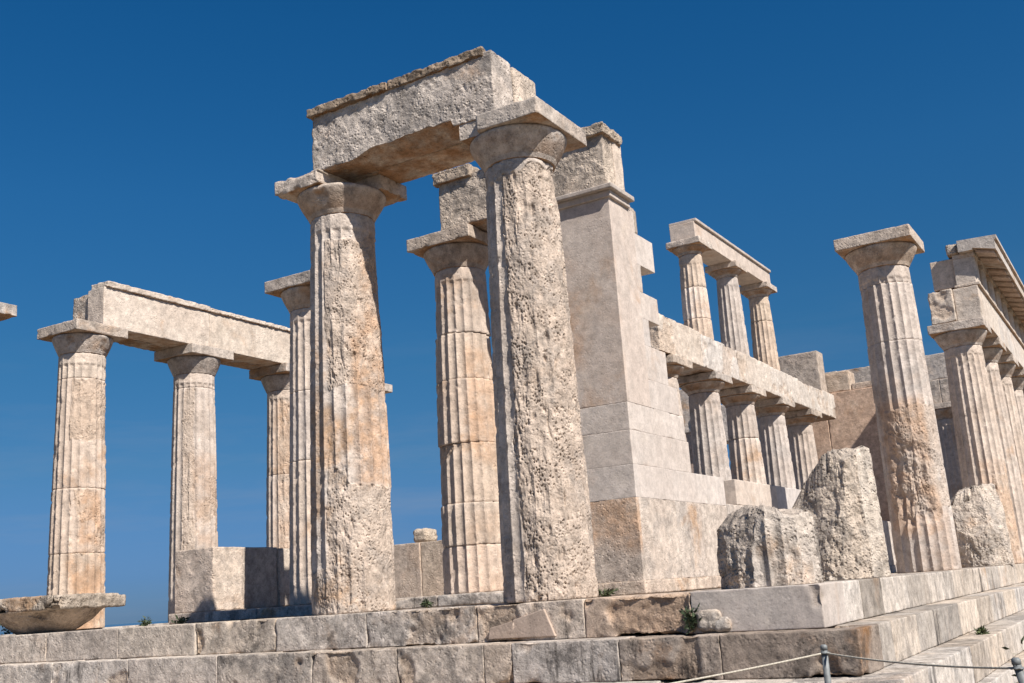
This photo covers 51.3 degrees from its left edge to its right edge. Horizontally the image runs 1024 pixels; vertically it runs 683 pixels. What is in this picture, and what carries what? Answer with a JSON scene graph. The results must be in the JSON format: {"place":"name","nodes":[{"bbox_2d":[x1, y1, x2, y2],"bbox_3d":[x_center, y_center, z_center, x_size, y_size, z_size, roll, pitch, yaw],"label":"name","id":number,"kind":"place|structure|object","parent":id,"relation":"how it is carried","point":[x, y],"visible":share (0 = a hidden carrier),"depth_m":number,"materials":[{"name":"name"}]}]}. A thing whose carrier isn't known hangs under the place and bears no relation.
{"place":"outdoors","nodes":[
{"label":"outdoors","id":0,"kind":"place"},
{"bbox_2d":[0,302,16,320],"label":"doric column","id":1,"kind":"structure","parent":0,"point":[8,311],"depth_m":17.47,"materials":[{"name":"stone"}]},
{"bbox_2d":[0,621,167,634],"bbox_3d":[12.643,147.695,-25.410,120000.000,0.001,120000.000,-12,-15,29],"label":"sea","id":2,"kind":"structure","parent":0,"point":[128,624],"depth_m":42659.07,"materials":[{"name":"blue liquid"}]},
{"bbox_2d":[154,343,233,622],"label":"doric column","id":3,"kind":"structure","parent":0,"point":[193,367],"depth_m":20.73,"materials":[{"name":"stone"}]},
{"bbox_2d":[73,281,289,369],"bbox_3d":[-6.343,-0.173,21.762,1.017,0.882,5.446,-12,-15,29],"label":"architrave","id":4,"kind":"object","parent":3,"relation":"on","point":[152,321],"visible":0.82,"depth_m":20.77,"materials":[{"name":"stone"}]},
{"bbox_2d":[168,547,289,624],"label":"wall block","id":5,"kind":"structure","parent":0,"point":[209,579],"depth_m":17.30,"materials":[{"name":"stone"}]},
{"bbox_2d":[385,383,392,393],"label":"doric column","id":6,"kind":"structure","parent":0,"point":[388,388],"depth_m":25.95,"materials":[{"name":"stone"}]},
{"bbox_2d":[394,540,443,597],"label":"cross wall","id":7,"kind":"structure","parent":0,"point":[418,567],"depth_m":20.87,"materials":[{"name":"stone"}]},
{"bbox_2d":[413,528,437,542],"bbox_3d":[-1.742,3.884,21.312,0.390,0.302,0.436,-12,-15,29],"label":"loose stone","id":8,"kind":"object","parent":7,"relation":"on","point":[425,535],"visible":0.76,"depth_m":21.16,"materials":[{"name":"stone"}]},
{"bbox_2d":[0,0,1023,631],"label":"sky","id":9,"kind":"structure","parent":0,"point":[145,144],"materials":[{"name":"blue"}]},
{"bbox_2d":[459,96,598,602],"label":"doric column","id":10,"kind":"structure","parent":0,"point":[518,149],"depth_m":11.23,"materials":[{"name":"stone"}]},
{"bbox_2d":[306,46,535,183],"bbox_3d":[-1.117,-2.626,12.924,2.711,0.867,1.046,-12,-15,29],"label":"architrave","id":11,"kind":"object","parent":10,"relation":"on","point":[403,129],"visible":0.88,"depth_m":12.57,"materials":[{"name":"stone"}]},
{"bbox_2d":[154,567,970,625],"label":"floor","id":12,"kind":"structure","parent":0,"point":[667,592],"depth_m":14.94,"materials":[{"name":"stone"}]},
{"bbox_2d":[138,616,151,625],"bbox_3d":[-5.802,4.442,16.909,0.200,0.215,0.262,-12,-15,29],"label":"grass tuft","id":13,"kind":"object","parent":12,"relation":"on","point":[145,622],"visible":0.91,"depth_m":16.88,"materials":[{"name":"green plant"}]},
{"bbox_2d":[171,614,189,623],"bbox_3d":[-4.831,4.059,15.553,0.277,0.232,0.253,-2,-13,-9],"label":"grass tuft","id":14,"kind":"object","parent":12,"relation":"on","point":[181,620],"visible":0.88,"depth_m":15.52,"materials":[{"name":"green plant"}]},
{"bbox_2d":[205,591,579,621],"bbox_3d":[-1.623,3.826,15.550,6.405,0.172,1.584,-12,-15,29],"label":"porch step","id":15,"kind":"object","parent":12,"relation":"on","point":[478,598],"visible":0.44,"depth_m":14.65,"materials":[{"name":"stone"}]},
{"bbox_2d":[264,270,311,605],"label":"doric column","id":16,"kind":"structure","parent":15,"relation":"on","point":[292,292],"depth_m":16.59,"materials":[{"name":"stone"}]},
{"bbox_2d":[406,223,503,594],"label":"doric column","id":17,"kind":"structure","parent":15,"relation":"on","point":[456,259],"depth_m":15.15,"materials":[{"name":"stone"}]},
{"bbox_2d":[432,121,624,231],"bbox_3d":[0.211,-2.256,15.378,2.855,0.926,0.678,-12,-15,29],"label":"architrave","id":18,"kind":"object","parent":17,"relation":"on","point":[596,161],"visible":0.42,"depth_m":14.84,"materials":[{"name":"stone"}]},
{"bbox_2d":[419,598,433,607],"bbox_3d":[-1.131,3.456,14.093,0.174,0.171,0.210,-12,-15,29],"label":"grass tuft","id":19,"kind":"object","parent":12,"relation":"on","point":[426,603],"visible":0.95,"depth_m":14.09,"materials":[{"name":"green plant"}]},
{"bbox_2d":[598,588,617,596],"bbox_3d":[1.007,2.692,11.406,0.243,0.159,0.282,-16,-18,42],"label":"grass tuft","id":20,"kind":"object","parent":12,"relation":"on","point":[606,592],"visible":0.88,"depth_m":11.38,"materials":[{"name":"green plant"}]},
{"bbox_2d":[665,354,692,441],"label":"column","id":21,"kind":"structure","parent":12,"relation":"on","point":[676,365],"depth_m":18.75,"materials":[{"name":"stone"}]},
{"bbox_2d":[677,370,732,479],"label":"column","id":22,"kind":"structure","parent":12,"relation":"on","point":[709,442],"depth_m":20.38,"materials":[{"name":"stone"}]},
{"bbox_2d":[719,385,766,483],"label":"column","id":23,"kind":"structure","parent":12,"relation":"on","point":[745,453],"depth_m":22.14,"materials":[{"name":"stone"}]},
{"bbox_2d":[649,314,835,421],"bbox_3d":[5.158,0.827,23.249,0.797,0.687,11.509,-12,-15,29],"label":"architrave","id":24,"kind":"object","parent":23,"relation":"on","point":[701,352],"visible":0.68,"depth_m":21.43,"materials":[{"name":"stone"}]},
{"bbox_2d":[666,235,713,340],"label":"column","id":25,"kind":"structure","parent":24,"relation":"on","point":[688,252],"depth_m":21.15,"materials":[{"name":"stone"}]},
{"bbox_2d":[705,260,749,355],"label":"column","id":26,"kind":"structure","parent":24,"relation":"on","point":[733,333],"depth_m":22.94,"materials":[{"name":"stone"}]},
{"bbox_2d":[669,218,770,285],"bbox_3d":[4.655,-1.831,23.362,0.586,0.414,4.805,-12,-15,29],"label":"architrave","id":27,"kind":"object","parent":26,"relation":"on","point":[723,250],"visible":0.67,"depth_m":22.63,"materials":[{"name":"stone"}]},
{"bbox_2d":[739,281,779,370],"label":"column","id":28,"kind":"structure","parent":24,"relation":"on","point":[764,346],"depth_m":24.73,"materials":[{"name":"stone"}]},
{"bbox_2d":[778,351,826,391],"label":"stone block","id":29,"kind":"structure","parent":24,"relation":"on","point":[806,368],"depth_m":28.55,"materials":[{"name":"stone"}]},
{"bbox_2d":[754,397,795,488],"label":"column","id":30,"kind":"structure","parent":12,"relation":"on","point":[775,449],"depth_m":23.89,"materials":[{"name":"stone"}]},
{"bbox_2d":[785,408,821,489],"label":"column","id":31,"kind":"structure","parent":12,"relation":"on","point":[802,447],"depth_m":25.82,"materials":[{"name":"stone"}]},
{"bbox_2d":[723,479,896,572],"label":"cella wall","id":32,"kind":"structure","parent":12,"relation":"on","point":[739,494],"depth_m":17.82,"materials":[{"name":"stone"}]},
{"bbox_2d":[555,182,726,597],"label":"pier","id":33,"kind":"structure","parent":0,"point":[658,508],"depth_m":14.16,"materials":[{"name":"stone"}]},
{"bbox_2d":[627,633,700,634],"bbox_3d":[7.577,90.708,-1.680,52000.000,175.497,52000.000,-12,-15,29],"label":"ground","id":34,"kind":"structure","parent":0,"point":[645,633],"depth_m":31.51,"materials":[{"name":"beige stone"}]},
{"bbox_2d":[0,624,13,634],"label":"shrub","id":35,"kind":"object","parent":34,"relation":"on","point":[7,632],"visible":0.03,"depth_m":21.09,"materials":[{"name":"green plant"}]},
{"bbox_2d":[819,644,830,682],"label":"barrier post","id":36,"kind":"object","parent":34,"relation":"on","point":[825,661],"visible":1,"depth_m":6.84,"materials":[{"name":"grey metal"}]},
{"bbox_2d":[672,653,821,682],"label":"barrier rope","id":37,"kind":"object","parent":36,"relation":"attached to","point":[730,672],"visible":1,"depth_m":6.56,"materials":[{"name":"beige fabric"}]},
{"bbox_2d":[827,653,1009,668],"bbox_3d":[2.287,1.835,6.139,0.012,0.055,1.591,1,-14,-21],"label":"barrier rope","id":38,"kind":"object","parent":36,"relation":"attached to","point":[937,665],"visible":1,"depth_m":6.04,"materials":[{"name":"beige fabric"}]},
{"bbox_2d":[978,651,1023,682],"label":"foundation course","id":39,"kind":"object","parent":34,"relation":"on","point":[1000,676],"visible":0.11,"depth_m":11.83,"materials":[{"name":"stone"}]},
{"bbox_2d":[533,610,1023,682],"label":"temple step","id":40,"kind":"object","parent":39,"relation":"on","point":[971,648],"visible":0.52,"depth_m":10.20,"materials":[{"name":"stone"}]},
{"bbox_2d":[0,582,1023,682],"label":"temple step","id":41,"kind":"object","parent":40,"relation":"on","point":[901,635],"visible":0.8,"depth_m":10.25,"materials":[{"name":"stone"}]},
{"bbox_2d":[0,563,1023,663],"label":"stylobate","id":42,"kind":"object","parent":41,"relation":"on","point":[825,604],"visible":0.89,"depth_m":11.21,"materials":[{"name":"stone"}]},
{"bbox_2d":[0,593,125,634],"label":"fallen capital","id":43,"kind":"object","parent":42,"relation":"on","point":[43,614],"visible":0.98,"depth_m":14.78,"materials":[{"name":"stone"}]},
{"bbox_2d":[37,318,127,629],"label":"doric column","id":44,"kind":"structure","parent":42,"relation":"on","point":[76,547],"depth_m":18.44,"materials":[{"name":"stone"}]},
{"bbox_2d":[249,362,289,547],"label":"doric column","id":45,"kind":"structure","parent":42,"relation":"on","point":[274,380],"depth_m":22.91,"materials":[{"name":"stone"}]},
{"bbox_2d":[274,169,406,615],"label":"doric column","id":46,"kind":"structure","parent":42,"relation":"on","point":[352,557],"depth_m":12.52,"materials":[{"name":"stone"}]},
{"bbox_2d":[489,609,555,638],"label":"repair slab","id":47,"kind":"structure","parent":42,"relation":"attached to","point":[537,624],"depth_m":10.45,"materials":[{"name":"stone"}]},
{"bbox_2d":[717,503,823,588],"bbox_3d":[2.378,1.898,9.947,0.942,0.744,0.948,-12,-15,29],"label":"column stump","id":48,"kind":"object","parent":42,"relation":"on","point":[761,545],"visible":1,"depth_m":9.59,"materials":[{"name":"stone"}]},
{"bbox_2d":[792,445,890,580],"bbox_3d":[3.582,1.925,11.890,1.035,1.423,1.039,-12,-15,29],"label":"column stump","id":49,"kind":"object","parent":42,"relation":"on","point":[837,499],"visible":0.67,"depth_m":11.49,"materials":[{"name":"stone"}]},
{"bbox_2d":[927,317,1023,563],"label":"doric column","id":50,"kind":"structure","parent":42,"relation":"on","point":[979,444],"depth_m":23.19,"materials":[{"name":"stone"}]},
{"bbox_2d":[950,483,1014,567],"bbox_3d":[9.009,3.554,20.688,1.110,1.584,1.110,-12,-15,29],"label":"column stump","id":51,"kind":"object","parent":42,"relation":"on","point":[982,532],"visible":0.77,"depth_m":20.30,"materials":[{"name":"stone"}]},
{"bbox_2d":[982,337,1023,557],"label":"doric column","id":52,"kind":"structure","parent":42,"relation":"on","point":[993,349],"depth_m":25.29,"materials":[{"name":"stone"}]},
{"bbox_2d":[1011,368,1023,438],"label":"doric column","id":53,"kind":"structure","parent":42,"relation":"on","point":[1017,378],"depth_m":29.96,"materials":[{"name":"stone"}]},
{"bbox_2d":[678,603,701,633],"bbox_3d":[1.607,2.482,9.614,0.224,0.296,0.280,-4,-13,1],"label":"grass tuft","id":54,"kind":"object","parent":41,"relation":"on","point":[689,619],"visible":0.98,"depth_m":9.57,"materials":[{"name":"green plant"}]},
{"bbox_2d":[696,609,721,632],"bbox_3d":[1.804,2.507,9.596,0.247,0.201,0.279,-12,-15,29],"label":"rubble stone","id":55,"kind":"object","parent":41,"relation":"on","point":[709,619],"visible":0.76,"depth_m":9.49,"materials":[{"name":"stone"}]},
{"bbox_2d":[715,617,731,632],"bbox_3d":[1.909,2.524,9.528,0.173,0.144,0.279,-12,-15,29],"label":"rubble stone","id":56,"kind":"object","parent":41,"relation":"on","point":[723,624],"visible":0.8,"depth_m":9.42,"materials":[{"name":"stone"}]},
{"bbox_2d":[973,625,989,634],"bbox_3d":[5.513,3.391,12.523,0.186,0.181,0.192,-12,-15,29],"label":"grass tuft","id":57,"kind":"object","parent":40,"relation":"on","point":[981,630],"visible":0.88,"depth_m":12.51,"materials":[{"name":"green plant"}]},
{"bbox_2d":[1001,636,1023,682],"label":"shrub","id":58,"kind":"object","parent":34,"relation":"on","point":[1006,648],"visible":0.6,"depth_m":5.86,"materials":[{"name":"green plant"}]},
{"bbox_2d":[1010,657,1023,682],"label":"barrier post","id":59,"kind":"object","parent":34,"relation":"on","point":[1017,667],"visible":1,"depth_m":5.40,"materials":[{"name":"grey metal"}]},
{"bbox_2d":[679,370,889,520],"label":"end wall","id":60,"kind":"structure","parent":0,"point":[853,425],"depth_m":28.34,"materials":[{"name":"brown stone"}]},
{"bbox_2d":[833,224,961,573],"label":"doric column","id":61,"kind":"structure","parent":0,"point":[924,537],"depth_m":16.40,"materials":[{"name":"stone"}]},
{"bbox_2d":[934,401,962,499],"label":"wall","id":62,"kind":"structure","parent":0,"point":[945,423],"depth_m":34.88,"materials":[{"name":"stone"}]},
{"bbox_2d":[998,354,1023,489],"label":"doric column","id":63,"kind":"structure","parent":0,"point":[1008,364],"depth_m":27.66,"materials":[{"name":"stone"}]},
{"bbox_2d":[928,234,1023,368],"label":"entablature","id":64,"kind":"structure","parent":63,"relation":"on","point":[976,277],"depth_m":24.01,"materials":[{"name":"stone"}]},
{"bbox_2d":[945,244,958,258],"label":"stone block","id":65,"kind":"structure","parent":64,"relation":"on","point":[951,250],"depth_m":23.82,"materials":[{"name":"stone"}]},
{"bbox_3d":[12.366,5.101,36.181,1.177,5.259,1.177,-12,-15,29],"label":"doric column","id":66,"kind":"object","parent":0,"visible":0},
{"bbox_2d":[825,353,949,403],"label":"entablature","id":67,"kind":"structure","parent":66,"relation":"on","point":[937,371],"depth_m":35.45,"materials":[{"name":"stone"}]}
]}

